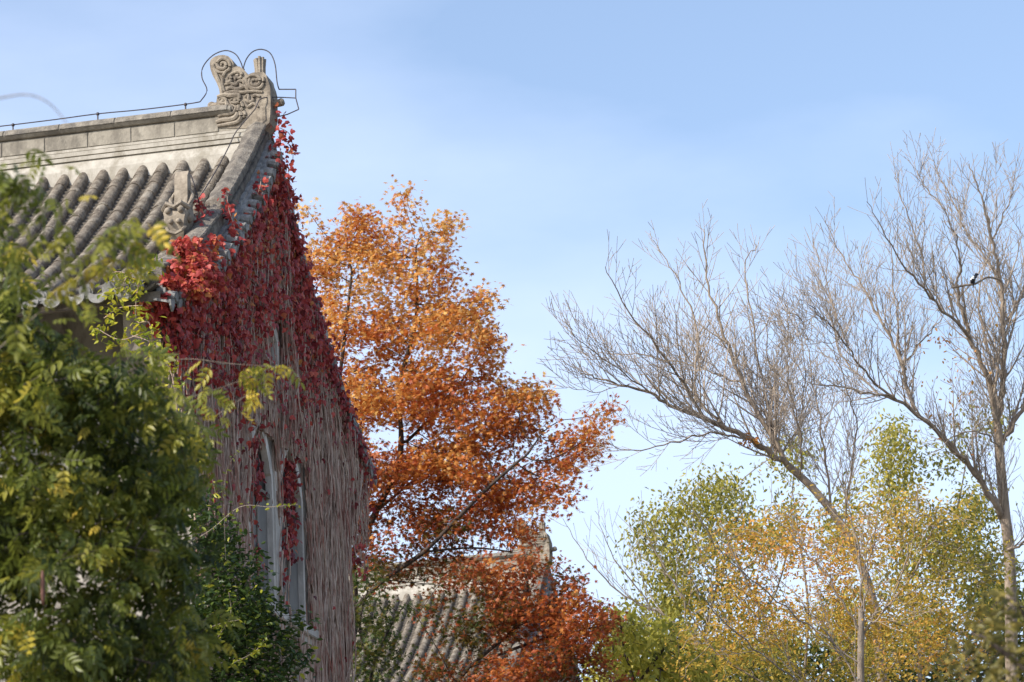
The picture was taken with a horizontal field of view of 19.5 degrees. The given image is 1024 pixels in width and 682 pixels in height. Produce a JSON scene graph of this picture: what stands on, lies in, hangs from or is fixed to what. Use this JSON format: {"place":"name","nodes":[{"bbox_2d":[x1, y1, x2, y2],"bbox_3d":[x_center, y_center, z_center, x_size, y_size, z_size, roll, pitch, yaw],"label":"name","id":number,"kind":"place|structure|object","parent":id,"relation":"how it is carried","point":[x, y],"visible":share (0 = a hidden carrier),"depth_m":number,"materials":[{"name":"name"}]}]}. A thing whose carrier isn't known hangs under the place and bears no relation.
{"place":"outdoors","nodes":[
{"label":"outdoors","id":0,"kind":"place"},
{"bbox_2d":[349,522,581,681],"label":"tiled hall","id":1,"kind":"structure","parent":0,"point":[412,637],"depth_m":68.90,"materials":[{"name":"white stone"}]},
{"bbox_2d":[0,0,1023,681],"label":"sky","id":2,"kind":"structure","parent":0,"point":[556,126],"materials":[{"name":"blue"}]},
{"label":"ground","id":3,"kind":"structure","parent":0,"visible":0},
{"bbox_2d":[0,94,304,681],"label":"locust tree","id":4,"kind":"object","parent":3,"relation":"on","point":[148,495],"visible":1,"depth_m":14.24,"materials":[{"name":"green plant"}]},
{"bbox_2d":[0,55,376,681],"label":"tiled hall","id":5,"kind":"structure","parent":3,"relation":"on","point":[139,167],"depth_m":39.41,"materials":[{"name":"grey tile"}]},
{"bbox_2d":[89,255,191,418],"bbox_3d":[-4.345,4.901,33.281,0.976,12.129,1.976,8,-19,-34],"label":"yellow green creeper","id":6,"kind":"object","parent":5,"relation":"attached to","point":[135,333],"visible":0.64,"depth_m":34.34,"materials":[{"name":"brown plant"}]},
{"bbox_2d":[0,49,298,197],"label":"lightning conductor","id":7,"kind":"object","parent":5,"relation":"on","point":[98,113],"visible":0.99,"depth_m":40.51,"materials":[{"name":"metal"}]},
{"bbox_2d":[169,175,200,207],"bbox_3d":[-4.073,-1.679,37.378,0.469,0.881,0.146,6,-18,-29],"label":"beast guard wire","id":8,"kind":"object","parent":5,"relation":"attached to","point":[194,188],"visible":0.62,"depth_m":37.43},
{"bbox_2d":[133,102,379,681],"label":"red ivy","id":9,"kind":"object","parent":5,"relation":"attached to","point":[246,295],"visible":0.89,"depth_m":39.31,"materials":[{"name":"brown plant"}]},
{"bbox_2d":[248,416,275,604],"bbox_3d":[-3.262,2.105,38.115,0.105,2.455,1.180,-6,-16,11],"label":"window","id":10,"kind":"structure","parent":5,"relation":"in","point":[265,518],"depth_m":38.45,"materials":[{"name":"white stone"}]},
{"bbox_2d":[266,316,278,365],"bbox_3d":[-3.226,-0.038,39.374,0.085,0.655,0.720,-6,-16,11],"label":"window","id":11,"kind":"structure","parent":5,"relation":"in","point":[276,340],"depth_m":39.59,"materials":[{"name":"white stone"}]},
{"bbox_2d":[280,448,305,622],"bbox_3d":[-2.970,2.479,39.421,0.105,2.495,1.200,-6,-16,11],"label":"window","id":12,"kind":"structure","parent":5,"relation":"in","point":[297,597],"depth_m":39.68,"materials":[{"name":"white stone"}]},
{"bbox_2d":[117,447,322,681],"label":"privet shrub","id":13,"kind":"object","parent":3,"relation":"on","point":[260,620],"visible":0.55,"depth_m":30.78,"materials":[{"name":"green plant"}]},
{"bbox_2d":[350,563,439,681],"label":"young maple","id":14,"kind":"object","parent":3,"relation":"on","point":[373,675],"visible":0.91,"depth_m":46.84,"materials":[{"name":"green plant"}]},
{"bbox_2d":[294,175,628,649],"bbox_3d":[-0.669,6.254,50.687,5.866,18.589,3.896,-3,-16,0],"label":"maple tree","id":15,"kind":"object","parent":3,"relation":"on","point":[496,503],"visible":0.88,"depth_m":51.49,"materials":[{"name":"orange plant"}]},
{"bbox_2d":[368,537,639,681],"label":"maple tree","id":16,"kind":"object","parent":3,"relation":"on","point":[502,618],"visible":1,"depth_m":49.66,"materials":[{"name":"orange plant"}]},
{"bbox_2d":[548,477,723,681],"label":"bare tree","id":17,"kind":"object","parent":3,"relation":"on","point":[656,609],"visible":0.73,"depth_m":58.01,"materials":[{"name":"grey plant"}]},
{"bbox_2d":[577,600,738,681],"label":"lime green tree","id":18,"kind":"object","parent":3,"relation":"on","point":[639,645],"visible":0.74,"depth_m":55.80,"materials":[{"name":"green plant"}]},
{"bbox_2d":[537,200,886,681],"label":"bare tree","id":19,"kind":"object","parent":3,"relation":"on","point":[770,421],"visible":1,"depth_m":49.85,"materials":[{"name":"grey plant"}]},
{"bbox_2d":[593,421,839,681],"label":"persimmon tree","id":20,"kind":"object","parent":3,"relation":"on","point":[675,604],"visible":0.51,"depth_m":69.75,"materials":[{"name":"green plant"}]},
{"bbox_2d":[611,548,1023,681],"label":"evergreen tree","id":21,"kind":"object","parent":3,"relation":"on","point":[929,674],"visible":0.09,"depth_m":83.20,"materials":[{"name":"green plant"}]},
{"bbox_2d":[663,449,1023,681],"bbox_3d":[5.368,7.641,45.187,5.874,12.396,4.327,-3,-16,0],"label":"yellow tree","id":22,"kind":"object","parent":3,"relation":"on","point":[770,630],"visible":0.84,"depth_m":46.08,"materials":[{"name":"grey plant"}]},
{"bbox_2d":[733,128,1023,681],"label":"bare tree","id":23,"kind":"object","parent":3,"relation":"on","point":[995,401],"visible":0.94,"depth_m":54.56,"materials":[{"name":"grey plant"}]},
{"bbox_2d":[970,273,978,287],"bbox_3d":[8.413,-1.102,54.093,0.149,0.290,0.099,9,-17,-9],"label":"bird","id":24,"kind":"object","parent":23,"relation":"on","point":[973,279],"visible":1,"depth_m":54.07},
{"bbox_2d":[797,387,1023,681],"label":"persimmon tree","id":25,"kind":"object","parent":3,"relation":"on","point":[889,433],"visible":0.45,"depth_m":69.75,"materials":[{"name":"green plant"}]},
{"bbox_2d":[924,570,1023,681],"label":"dark shrub","id":26,"kind":"object","parent":3,"relation":"on","point":[987,639],"visible":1,"depth_m":11.99,"materials":[{"name":"green plant"}]}
]}

